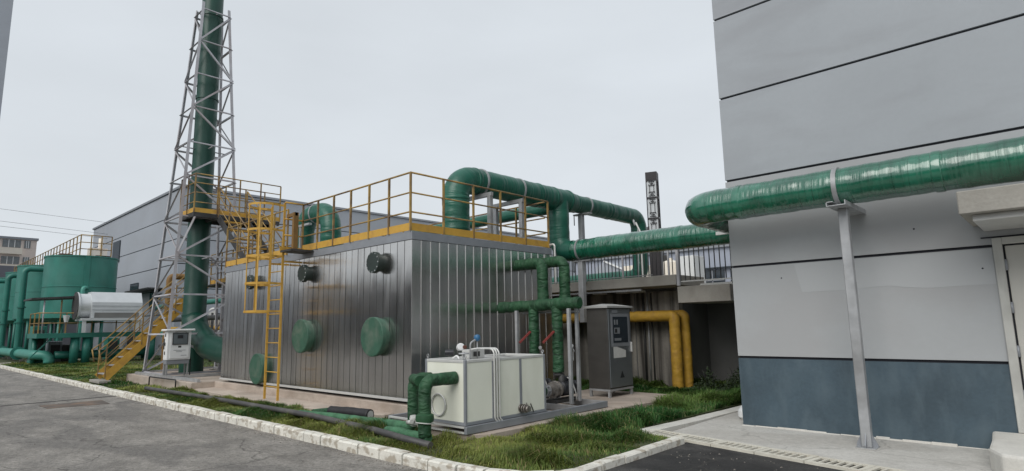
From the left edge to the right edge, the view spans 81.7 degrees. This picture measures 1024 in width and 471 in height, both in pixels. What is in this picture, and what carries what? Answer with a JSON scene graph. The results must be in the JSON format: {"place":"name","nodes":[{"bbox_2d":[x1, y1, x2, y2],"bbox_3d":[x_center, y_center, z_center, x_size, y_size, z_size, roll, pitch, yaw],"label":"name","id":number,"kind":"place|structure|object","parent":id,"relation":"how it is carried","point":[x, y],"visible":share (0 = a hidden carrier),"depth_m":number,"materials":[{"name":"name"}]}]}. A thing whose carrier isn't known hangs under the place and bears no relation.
{"place":"outdoors","nodes":[
{"label":"outdoors","id":0,"kind":"place"},
{"bbox_2d":[0,0,13,114],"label":"tower block","id":1,"kind":"structure","parent":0,"point":[6,7],"depth_m":79.33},
{"bbox_2d":[0,236,38,265],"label":"apartment block","id":2,"kind":"structure","parent":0,"point":[15,251],"depth_m":108.55,"materials":[{"name":"beige concrete"}]},
{"bbox_2d":[0,256,19,263],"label":"window","id":3,"kind":"structure","parent":2,"relation":"in","point":[4,259],"depth_m":107.78,"materials":[{"name":"grey glass"}]},
{"bbox_2d":[2,239,20,247],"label":"window","id":4,"kind":"structure","parent":2,"relation":"in","point":[6,242],"depth_m":108.29,"materials":[{"name":"grey glass"}]},
{"bbox_2d":[24,241,30,247],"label":"window","id":5,"kind":"structure","parent":2,"relation":"in","point":[27,244],"depth_m":109.91,"materials":[{"name":"grey glass"}]},
{"bbox_2d":[0,0,726,264],"label":"sky","id":6,"kind":"structure","parent":0,"point":[585,98],"materials":[{"name":"white"}]},
{"bbox_2d":[0,355,741,470],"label":"lawn","id":7,"kind":"structure","parent":0,"point":[6,360],"depth_m":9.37,"materials":[{"name":"plant"}]},
{"bbox_2d":[0,277,32,349],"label":"filter tank","id":8,"kind":"object","parent":7,"relation":"on","point":[2,285],"visible":0.07,"depth_m":46.69,"materials":[{"name":"green metal"}]},
{"bbox_2d":[1,272,47,347],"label":"filter tank","id":9,"kind":"object","parent":7,"relation":"on","point":[10,321],"visible":0.12,"depth_m":42.51,"materials":[{"name":"green metal"}]},
{"bbox_2d":[27,326,46,362],"bbox_3d":[-25.052,5.751,31.229,0.810,1.900,0.600,-9,-12,42],"label":"pump cabinet","id":10,"kind":"object","parent":7,"relation":"on","point":[41,341],"visible":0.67,"depth_m":31.03,"materials":[{"name":"green metal"}]},
{"bbox_2d":[12,265,63,348],"bbox_3d":[-31.410,5.056,39.754,3.272,6.060,3.272,-9,-12,42],"label":"filter tank","id":11,"kind":"object","parent":7,"relation":"on","point":[34,284],"visible":0.33,"depth_m":38.46,"materials":[{"name":"green metal"}]},
{"bbox_2d":[5,324,81,349],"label":"boundary wall","id":12,"kind":"structure","parent":7,"relation":"on","point":[71,328],"depth_m":55.07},
{"bbox_2d":[45,341,62,361],"bbox_3d":[-24.789,6.270,32.017,0.810,1.100,0.600,-9,-12,42],"label":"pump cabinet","id":13,"kind":"object","parent":7,"relation":"on","point":[52,347],"visible":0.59,"depth_m":31.78,"materials":[{"name":"grey metal"}]},
{"bbox_2d":[61,344,69,361],"bbox_3d":[-24.230,6.403,32.302,0.810,0.900,0.600,-9,-12,42],"label":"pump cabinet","id":14,"kind":"object","parent":7,"relation":"on","point":[65,347],"visible":0.25,"depth_m":31.94,"materials":[{"name":"metal"}]},
{"bbox_2d":[0,346,145,363],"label":"ground manifold","id":15,"kind":"object","parent":7,"relation":"on","point":[21,353],"visible":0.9,"depth_m":31.42,"materials":[{"name":"teal paint"}]},
{"bbox_2d":[0,273,16,345],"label":"riser pipe","id":16,"kind":"object","parent":15,"relation":"attached to","point":[5,305],"visible":0.85,"depth_m":40.28,"materials":[{"name":"green metal"}]},
{"bbox_2d":[13,266,43,347],"bbox_3d":[-29.653,4.540,36.826,0.510,5.240,1.851,-9,-12,42],"label":"riser pipe","id":17,"kind":"object","parent":15,"relation":"attached to","point":[19,321],"visible":0.95,"depth_m":36.30,"materials":[{"name":"green metal"}]},
{"bbox_2d":[39,255,118,357],"bbox_3d":[-26.484,4.367,36.154,3.770,6.160,3.770,-3,-9,10],"label":"filter tank","id":18,"kind":"object","parent":7,"relation":"on","point":[67,275],"visible":0.7,"depth_m":34.82,"materials":[{"name":"green metal"}]},
{"bbox_2d":[14,234,112,271],"bbox_3d":[-34.789,2.036,44.475,24.857,1.290,2.328,-9,-12,42],"label":"tank top railing","id":19,"kind":"object","parent":18,"relation":"on","point":[100,250],"visible":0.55,"depth_m":36.70,"materials":[{"name":"metal"}]},
{"bbox_2d":[27,312,160,363],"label":"drum platform","id":20,"kind":"structure","parent":7,"relation":"on","point":[74,346],"depth_m":30.33,"materials":[{"name":"teal paint"}]},
{"bbox_2d":[24,296,78,333],"bbox_3d":[-23.710,4.082,30.527,2.300,1.900,2.100,-9,-12,42],"label":"canopy shelter","id":21,"kind":"object","parent":20,"relation":"on","point":[44,299],"visible":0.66,"depth_m":29.95,"materials":[{"name":"metal"}]},
{"bbox_2d":[63,292,142,332],"bbox_3d":[-21.389,4.005,30.866,1.554,2.064,3.449,-9,-12,42],"label":"drum screen","id":22,"kind":"object","parent":20,"relation":"on","point":[102,306],"visible":1,"depth_m":30.52,"materials":[{"name":"white metal"}]},
{"bbox_2d":[103,338,119,358],"bbox_3d":[-23.312,6.557,34.455,0.810,1.200,0.600,-9,-12,42],"label":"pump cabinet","id":23,"kind":"object","parent":7,"relation":"on","point":[115,344],"visible":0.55,"depth_m":34.23,"materials":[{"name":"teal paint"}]},
{"bbox_2d":[121,327,136,357],"bbox_3d":[-22.998,6.414,35.560,0.810,1.800,0.600,-9,-12,42],"label":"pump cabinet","id":24,"kind":"object","parent":7,"relation":"on","point":[128,341],"visible":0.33,"depth_m":35.29,"materials":[{"name":"grey metal"}]},
{"bbox_2d":[89,270,184,383],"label":"staircase","id":25,"kind":"structure","parent":7,"relation":"on","point":[121,359],"depth_m":18.98,"materials":[{"name":"yellow metal"}]},
{"bbox_2d":[148,376,175,386],"bbox_3d":[-9.540,4.004,16.133,2.036,0.258,0.036,-9,-11,41],"label":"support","id":26,"kind":"object","parent":7,"relation":"on","point":[160,378],"visible":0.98,"depth_m":16.24,"materials":[{"name":"grey metal"}]},
{"bbox_2d":[160,274,184,371],"bbox_3d":[-12.354,3.200,21.680,0.219,3.610,0.729,-9,-12,42],"label":"ochre pipe","id":27,"kind":"object","parent":7,"relation":"on","point":[169,278],"visible":0.33,"depth_m":21.58,"materials":[{"name":"metal"}]},
{"bbox_2d":[208,308,214,361],"bbox_3d":[-14.776,4.870,29.129,1.000,2.621,0.298,-9,-12,42],"label":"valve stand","id":28,"kind":"object","parent":7,"relation":"on","point":[212,321],"visible":0.27,"depth_m":29.21,"materials":[{"name":"metal"}]},
{"bbox_2d":[126,368,406,413],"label":"plinth","id":29,"kind":"structure","parent":7,"relation":"on","point":[341,400],"depth_m":12.92,"materials":[{"name":"concrete"}]},
{"bbox_2d":[161,329,194,374],"bbox_3d":[-9.594,3.365,16.977,0.430,1.355,0.796,-9,-12,42],"label":"monitoring cabinet","id":30,"kind":"object","parent":29,"relation":"on","point":[176,345],"visible":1,"depth_m":16.86,"materials":[{"name":"white metal"}]},
{"bbox_2d":[135,1,236,381],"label":"lattice tower","id":31,"kind":"structure","parent":29,"relation":"on","point":[216,262],"depth_m":19.14,"materials":[{"name":"metal"}]},
{"bbox_2d":[177,173,281,257],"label":"sampling platform","id":32,"kind":"structure","parent":31,"relation":"attached to","point":[193,213],"depth_m":18.70,"materials":[{"name":"metal"}]},
{"bbox_2d":[175,0,223,372],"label":"chimney","id":33,"kind":"object","parent":29,"relation":"on","point":[206,341],"visible":0.66,"depth_m":19.07,"materials":[{"name":"green paint"}]},
{"bbox_2d":[208,241,290,369],"bbox_3d":[-8.542,2.493,19.226,6.467,4.128,0.900,-9,-12,42],"label":"stair landing","id":34,"kind":"object","parent":29,"relation":"on","point":[213,283],"visible":0.16,"depth_m":19.74,"materials":[{"name":"metal"}]},
{"bbox_2d":[217,187,281,263],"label":"staircase","id":35,"kind":"structure","parent":34,"relation":"attached to","point":[224,227],"depth_m":17.77,"materials":[{"name":"metal"}]},
{"bbox_2d":[219,231,556,402],"bbox_3d":[-3.344,1.955,14.035,8.182,3.045,3.980,-9,-12,42],"label":"boiler unit","id":36,"kind":"object","parent":29,"relation":"on","point":[379,318],"visible":0.94,"depth_m":11.48,"materials":[{"name":"metal"}]},
{"bbox_2d":[225,209,288,266],"bbox_3d":[-6.099,0.146,14.807,3.435,1.058,0.698,-9,-12,42],"label":"guard railing","id":37,"kind":"object","parent":36,"relation":"on","point":[237,261],"visible":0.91,"depth_m":14.74,"materials":[{"name":"yellow metal"}]},
{"bbox_2d":[243,202,301,400],"bbox_3d":[-5.123,1.374,12.552,0.699,4.140,1.070,-9,-12,42],"label":"caged ladder","id":38,"kind":"object","parent":36,"relation":"attached to","point":[256,283],"visible":0.99,"depth_m":12.45,"materials":[{"name":"yellow metal"}]},
{"bbox_2d":[279,202,313,253],"bbox_3d":[-4.567,-0.191,12.599,0.510,1.108,0.500,-9,-12,42],"label":"ladder landing","id":39,"kind":"object","parent":36,"relation":"attached to","point":[294,248],"visible":1,"depth_m":12.40,"materials":[{"name":"metal"}]},
{"bbox_2d":[298,223,311,247],"bbox_3d":[-5.085,0.160,14.329,0.780,0.850,0.080,-9,-12,42],"label":"roof frame","id":40,"kind":"object","parent":36,"relation":"on","point":[305,225],"visible":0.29,"depth_m":14.35,"materials":[{"name":"metal"}]},
{"bbox_2d":[298,203,341,249],"bbox_3d":[-4.731,-0.075,14.578,2.039,1.475,0.994,-9,-12,42],"label":"bend duct","id":41,"kind":"object","parent":36,"relation":"on","point":[325,222],"visible":0.48,"depth_m":14.26,"materials":[{"name":"green metal"}]},
{"bbox_2d":[301,171,549,249],"bbox_3d":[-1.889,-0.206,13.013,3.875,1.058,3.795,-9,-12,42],"label":"guard railing","id":42,"kind":"object","parent":36,"relation":"on","point":[411,226],"visible":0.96,"depth_m":11.46,"materials":[{"name":"yellow metal"}]},
{"bbox_2d":[470,192,492,240],"bbox_3d":[-0.726,-0.326,12.275,0.900,1.030,0.090,-9,-12,42],"label":"portal frame","id":43,"kind":"object","parent":36,"relation":"on","point":[488,196],"visible":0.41,"depth_m":12.01,"materials":[{"name":"metal"}]},
{"bbox_2d":[493,198,524,244],"bbox_3d":[-0.076,-0.235,12.963,0.900,1.030,0.090,-9,-12,42],"label":"portal frame","id":44,"kind":"object","parent":36,"relation":"on","point":[520,202],"visible":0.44,"depth_m":12.87,"materials":[{"name":"metal"}]},
{"bbox_2d":[512,258,548,298],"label":"outlet pipe","id":45,"kind":"object","parent":36,"relation":"attached to","point":[539,265],"visible":0.92,"depth_m":11.58,"materials":[{"name":"green metal"}]},
{"bbox_2d":[445,167,647,283],"bbox_3d":[-0.922,0.303,16.317,6.578,2.228,7.553,-9,-12,42],"label":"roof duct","id":46,"kind":"object","parent":36,"relation":"on","point":[554,197],"visible":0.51,"depth_m":13.23,"materials":[{"name":"metal"}]},
{"bbox_2d":[412,206,546,233],"bbox_3d":[-1.110,0.127,16.312,5.849,1.251,0.302,-9,-12,42],"label":"back pipe","id":47,"kind":"object","parent":46,"relation":"attached to","point":[508,216],"visible":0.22,"depth_m":15.24,"materials":[{"name":"metal"}]},
{"bbox_2d":[530,256,570,297],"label":"outlet pipe","id":48,"kind":"object","parent":36,"relation":"attached to","point":[561,263],"visible":0.8,"depth_m":11.70,"materials":[{"name":"green metal"}]},
{"bbox_2d":[144,386,432,448],"bbox_3d":[-5.181,3.301,11.438,11.454,0.171,0.248,-9,-12,42],"label":"grey pipe","id":49,"kind":"object","parent":7,"relation":"on","point":[392,435],"visible":0.91,"depth_m":9.80,"materials":[{"name":"plastic"}]},
{"bbox_2d":[195,387,393,418],"bbox_3d":[-5.051,3.508,12.471,7.800,0.135,0.600,-9,-12,42],"label":"concrete ledge","id":50,"kind":"object","parent":7,"relation":"on","point":[308,405],"visible":0.44,"depth_m":12.46,"materials":[{"name":"beige concrete"}]},
{"bbox_2d":[312,406,373,416],"bbox_3d":[-2.892,2.975,10.002,1.427,0.183,0.177,-7,-10,33],"label":"foam sleeve","id":51,"kind":"object","parent":7,"relation":"on","point":[364,412],"visible":0.62,"depth_m":9.80,"materials":[{"name":"grey rubber"}]},
{"bbox_2d":[299,372,432,440],"bbox_3d":[-2.284,2.533,9.213,3.664,0.865,0.599,-9,-12,42],"label":"insulated ground pipe","id":52,"kind":"object","parent":7,"relation":"on","point":[408,427],"visible":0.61,"depth_m":8.37,"materials":[{"name":"green fabric"}]},
{"bbox_2d":[171,310,683,387],"bbox_3d":[-8.428,4.540,24.558,33.533,1.864,0.269,-9,-12,42],"label":"gas pipe","id":53,"kind":"object","parent":7,"relation":"on","point":[672,317],"visible":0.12,"depth_m":13.33,"materials":[{"name":"metal"}]},
{"bbox_2d":[401,389,665,440],"bbox_3d":[0.695,3.125,10.558,2.250,0.140,5.580,-9,-12,42],"label":"pad","id":54,"kind":"object","parent":7,"relation":"on","point":[620,399],"visible":0.15,"depth_m":10.57,"materials":[{"name":"concrete"}]},
{"bbox_2d":[388,397,607,434],"bbox_3d":[-0.132,2.890,9.764,1.820,0.100,3.345,-9,-12,42],"label":"steel skid","id":55,"kind":"object","parent":54,"relation":"on","point":[564,409],"visible":0.51,"depth_m":9.06,"materials":[{"name":"grey metal"}]},
{"bbox_2d":[425,334,545,425],"bbox_3d":[-0.323,2.107,8.935,1.030,1.231,1.735,-9,-12,42],"label":"water tank","id":56,"kind":"object","parent":55,"relation":"on","point":[492,387],"visible":0.98,"depth_m":8.49,"materials":[{"name":"grey metal"}]},
{"bbox_2d":[415,371,457,437],"bbox_3d":[-1.022,2.269,7.992,0.610,0.815,0.256,6,-11,-39],"label":"insulated outlet pipe","id":57,"kind":"object","parent":56,"relation":"attached to","point":[424,418],"visible":1,"depth_m":7.83,"materials":[{"name":"green fabric"}]},
{"bbox_2d":[515,308,581,403],"bbox_3d":[0.667,2.158,10.747,1.378,1.610,0.506,-9,-12,42],"label":"header support","id":58,"kind":"object","parent":55,"relation":"on","point":[570,361],"visible":0.59,"depth_m":10.49,"materials":[{"name":"metal"}]},
{"bbox_2d":[497,297,582,375],"bbox_3d":[0.416,1.846,10.862,1.970,1.369,0.431,-9,-12,42],"label":"pump header","id":59,"kind":"object","parent":58,"relation":"on","point":[555,306],"visible":0.91,"depth_m":10.66,"materials":[{"name":"green metal"}]},
{"bbox_2d":[546,375,576,403],"bbox_3d":[0.703,2.659,10.220,0.355,0.460,1.388,-9,-12,42],"label":"circulation pump","id":60,"kind":"object","parent":55,"relation":"on","point":[555,390],"visible":0.56,"depth_m":10.29,"materials":[{"name":"metal"}]},
{"bbox_2d":[583,304,633,397],"bbox_3d":[2.023,2.345,12.233,0.608,1.850,0.950,-9,-12,42],"label":"control cabinet","id":61,"kind":"object","parent":54,"relation":"on","point":[610,349],"visible":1,"depth_m":11.97,"materials":[{"name":"grey metal"}]},
{"bbox_2d":[630,310,693,388],"bbox_3d":[2.751,2.824,14.642,3.610,1.872,0.226,-9,-12,42],"label":"gas pipe","id":62,"kind":"object","parent":7,"relation":"on","point":[686,349],"visible":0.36,"depth_m":13.43,"materials":[{"name":"yellow metal"}]},
{"bbox_2d":[682,303,711,379],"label":"recess side wall","id":63,"kind":"structure","parent":7,"relation":"on","point":[699,332],"depth_m":14.49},
{"bbox_2d":[687,367,730,391],"bbox_3d":[4.272,3.121,12.811,0.998,0.560,1.007,1,-9,-12],"label":"weed plant","id":64,"kind":"object","parent":7,"relation":"on","point":[708,382],"visible":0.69,"depth_m":12.80,"materials":[{"name":"green plant"}]},
{"bbox_2d":[707,303,739,380],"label":"basement wall","id":65,"kind":"structure","parent":7,"relation":"on","point":[724,356],"depth_m":14.63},
{"bbox_2d":[677,284,733,303],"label":"terrace slab","id":66,"kind":"structure","parent":65,"relation":"on","point":[712,294],"depth_m":12.57,"materials":[{"name":"concrete"}]},
{"bbox_2d":[675,244,732,285],"bbox_3d":[4.626,0.436,12.827,0.924,1.260,1.921,-52,-51,79],"label":"terrace railing","id":67,"kind":"object","parent":66,"relation":"on","point":[678,267],"visible":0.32,"depth_m":12.84,"materials":[{"name":"metal"}]},
{"bbox_2d":[700,281,732,284],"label":"white pipe","id":68,"kind":"object","parent":66,"relation":"on","point":[716,283],"visible":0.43,"depth_m":12.89,"materials":[{"name":"metal"}]},
{"bbox_2d":[715,369,740,391],"bbox_3d":[4.645,3.036,12.216,0.998,0.531,1.028,-9,-12,42],"label":"weed plant","id":69,"kind":"object","parent":7,"relation":"on","point":[731,380],"visible":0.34,"depth_m":12.22,"materials":[{"name":"green plant"}]},
{"bbox_2d":[720,367,739,388],"bbox_3d":[5.025,3.143,13.068,0.979,0.521,1.016,-9,-12,42],"label":"weed plant","id":70,"kind":"object","parent":7,"relation":"on","point":[734,378],"visible":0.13,"depth_m":13.10,"materials":[{"name":"green plant"}]},
{"bbox_2d":[0,368,817,470],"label":"road","id":71,"kind":"structure","parent":0,"point":[215,445],"depth_m":8.75,"materials":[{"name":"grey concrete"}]},
{"bbox_2d":[2,396,111,405],"bbox_3d":[-13.548,3.575,11.249,0.120,0.006,10.424,-9,-11,41],"label":"road joint","id":72,"kind":"object","parent":71,"relation":"on","point":[55,401],"visible":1,"depth_m":14.10,"materials":[{"name":"grey asphalt"}]},
{"bbox_2d":[39,400,109,408],"bbox_3d":[-9.877,3.830,13.425,1.000,0.008,1.200,-9,-12,42],"label":"road patch","id":73,"kind":"object","parent":71,"relation":"on","point":[86,403],"visible":1,"depth_m":13.40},
{"bbox_2d":[596,261,632,272],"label":"gabled shed","id":74,"kind":"structure","parent":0,"point":[610,268],"depth_m":32.28,"materials":[{"name":"white paint"}]},
{"bbox_2d":[552,288,677,297],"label":"terrace","id":75,"kind":"structure","parent":0,"point":[661,290],"depth_m":14.64,"materials":[{"name":"concrete"}]},
{"bbox_2d":[552,274,703,295],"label":"terrace edge beam","id":76,"kind":"structure","parent":75,"relation":"on","point":[626,285],"depth_m":13.99,"materials":[{"name":"concrete"}]},
{"bbox_2d":[573,212,591,281],"bbox_3d":[1.793,0.307,14.787,0.500,1.730,0.140,-9,-12,42],"label":"pipe support post","id":77,"kind":"object","parent":76,"relation":"on","point":[581,229],"visible":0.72,"depth_m":14.86,"materials":[{"name":"metal"}]},
{"bbox_2d":[545,246,672,283],"bbox_3d":[1.401,0.730,15.327,6.238,1.010,0.046,-9,-12,42],"label":"terrace railing","id":78,"kind":"object","parent":76,"relation":"on","point":[630,276],"visible":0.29,"depth_m":14.11,"materials":[{"name":"metal"}]},
{"bbox_2d":[624,265,650,276],"bbox_3d":[5.268,2.008,24.481,1.000,1.480,1.000,-9,-12,42],"label":"cream cabin","id":79,"kind":"object","parent":75,"relation":"on","point":[631,267],"visible":0.14,"depth_m":24.27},
{"bbox_2d":[633,219,643,276],"bbox_3d":[3.426,0.523,16.048,0.258,1.975,0.069,-9,-12,42],"label":"thin mast","id":80,"kind":"object","parent":75,"relation":"on","point":[635,224],"visible":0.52,"depth_m":15.99,"materials":[{"name":"metal"}]},
{"bbox_2d":[574,244,732,282],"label":"blue grey workshop","id":81,"kind":"structure","parent":75,"relation":"on","point":[728,262],"depth_m":37.61,"materials":[{"name":"metal"}]},
{"bbox_2d":[706,269,724,282],"bbox_3d":[12.673,2.821,37.316,1.500,1.250,0.130,-9,-12,42],"label":"window","id":82,"kind":"structure","parent":81,"relation":"in","point":[712,271],"depth_m":37.24,"materials":[{"name":"grey glass"}]},
{"bbox_2d":[663,255,675,274],"bbox_3d":[5.881,1.525,21.891,0.920,1.620,0.920,-9,-12,42],"label":"white water tank","id":83,"kind":"object","parent":75,"relation":"on","point":[670,262],"visible":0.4,"depth_m":21.54,"materials":[{"name":"metal"}]},
{"bbox_2d":[680,255,705,282],"bbox_3d":[6.453,1.493,21.216,0.650,1.480,0.800,-9,-12,42],"label":"white cabin","id":84,"kind":"object","parent":75,"relation":"on","point":[692,265],"visible":0.22,"depth_m":20.97,"materials":[{"name":"metal"}]},
{"bbox_2d":[645,171,663,275],"bbox_3d":[3.805,-0.125,15.775,0.302,3.160,0.302,-5,-9,23],"label":"lattice mast","id":85,"kind":"object","parent":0,"point":[653,197],"depth_m":15.75,"materials":[{"name":"grey metal"}]},
{"bbox_2d":[605,442,842,470],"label":"dark road","id":86,"kind":"structure","parent":0,"point":[665,460],"depth_m":6.59,"materials":[{"name":"grey asphalt"}]},
{"bbox_2d":[738,406,742,419],"bbox_3d":[3.742,2.796,9.393,0.298,0.245,0.298,-9,-12,42],"label":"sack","id":87,"kind":"object","parent":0,"point":[740,414],"visible":0.22,"depth_m":9.35,"materials":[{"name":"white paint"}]},
{"bbox_2d":[642,405,992,470],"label":"apron pavement","id":88,"kind":"structure","parent":0,"point":[726,424],"depth_m":7.25,"materials":[{"name":"concrete"}]},
{"bbox_2d":[644,429,906,470],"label":"drain channel","id":89,"kind":"object","parent":88,"relation":"on","point":[805,458],"visible":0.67,"depth_m":6.86,"materials":[{"name":"concrete"}]},
{"bbox_2d":[826,199,879,449],"bbox_3d":[4.398,1.100,7.518,0.230,3.005,1.000,-9,-12,42],"label":"pipe support post","id":90,"kind":"object","parent":88,"relation":"on","point":[846,210],"visible":1,"depth_m":7.35,"materials":[{"name":"metal"}]},
{"bbox_2d":[989,431,1023,470],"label":"door step","id":91,"kind":"object","parent":88,"relation":"on","point":[1006,451],"depth_m":5.92,"materials":[{"name":"concrete"}]},
{"bbox_3d":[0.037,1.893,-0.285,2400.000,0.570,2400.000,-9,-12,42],"label":"ground","id":92,"kind":"structure","parent":0,"visible":0},
{"bbox_2d":[0,265,17,277],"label":"grey block","id":93,"kind":"structure","parent":92,"relation":"on","point":[4,270],"depth_m":91.93,"materials":[{"name":"grey concrete"}]},
{"bbox_2d":[85,186,574,354],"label":"hall","id":94,"kind":"structure","parent":92,"relation":"on","point":[136,233],"depth_m":43.75,"materials":[{"name":"grey metal"}]},
{"bbox_2d":[112,240,120,259],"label":"window","id":95,"kind":"structure","parent":94,"relation":"in","point":[116,245],"depth_m":48.42,"materials":[{"name":"grey glass"}]},
{"bbox_2d":[130,283,138,289],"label":"window","id":96,"kind":"structure","parent":94,"relation":"in","point":[133,286],"depth_m":44.08,"materials":[{"name":"grey glass"}]},
{"bbox_2d":[148,291,159,309],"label":"window","id":97,"kind":"structure","parent":94,"relation":"in","point":[151,293],"depth_m":41.03,"materials":[{"name":"grey glass"}]},
{"bbox_2d":[0,359,684,470],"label":"kerb","id":98,"kind":"structure","parent":92,"relation":"on","point":[405,457],"depth_m":7.79,"materials":[{"name":"concrete"}]},
{"bbox_2d":[180,291,683,386],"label":"retaining wall","id":99,"kind":"structure","parent":92,"relation":"on","point":[665,300],"depth_m":14.50,"materials":[{"name":"concrete"}]},
{"bbox_2d":[573,259,593,322],"bbox_3d":[2.255,1.414,14.178,0.500,1.538,1.902,-9,-12,42],"label":"pipe support post","id":100,"kind":"object","parent":99,"relation":"attached to","point":[582,286],"visible":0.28,"depth_m":13.54,"materials":[{"name":"metal"}]},
{"bbox_2d":[641,293,647,380],"bbox_3d":[3.220,2.529,14.347,0.055,2.250,0.055,-4,-9,20],"label":"wall conduit","id":101,"kind":"object","parent":99,"relation":"attached to","point":[645,347],"depth_m":14.31,"materials":[{"name":"metal"}]},
{"bbox_2d":[646,293,651,379],"bbox_3d":[3.307,2.515,14.266,0.041,2.250,0.041,-4,-9,20],"label":"wall conduit","id":102,"kind":"object","parent":99,"relation":"attached to","point":[649,340],"depth_m":14.24,"materials":[{"name":"metal"}]},
{"bbox_2d":[650,293,655,380],"bbox_3d":[3.380,2.503,14.199,0.041,2.250,0.041,3,-9,-24],"label":"wall conduit","id":103,"kind":"object","parent":99,"relation":"attached to","point":[652,339],"depth_m":14.18,"materials":[{"name":"metal"}]},
{"bbox_2d":[712,0,1023,449],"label":"factory building","id":104,"kind":"structure","parent":92,"relation":"on","point":[807,86],"depth_m":7.91,"materials":[{"name":"grey metal"}]},
{"bbox_2d":[549,136,1023,260],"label":"pipe","id":105,"kind":"object","parent":104,"relation":"attached to","point":[710,214],"depth_m":7.76,"materials":[{"name":"metal"}]},
{"bbox_2d":[1004,244,1023,394],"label":"door","id":106,"kind":"structure","parent":104,"relation":"in","point":[1014,261],"depth_m":6.88,"materials":[{"name":"grey metal"}]},
{"bbox_3d":[-11.880,4.123,25.343,1.000,2.858,0.298,-9,-12,42],"label":"valve stand","id":107,"kind":"object","parent":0,"visible":0},
{"bbox_2d":[155,298,220,308],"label":"service pipe","id":108,"kind":"object","parent":107,"relation":"attached to","point":[210,301],"visible":0.18,"depth_m":26.75,"materials":[{"name":"green metal"}]},
{"bbox_2d":[172,315,219,321],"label":"service pipe","id":109,"kind":"object","parent":107,"relation":"attached to","point":[209,317],"depth_m":27.75,"materials":[{"name":"metal"}]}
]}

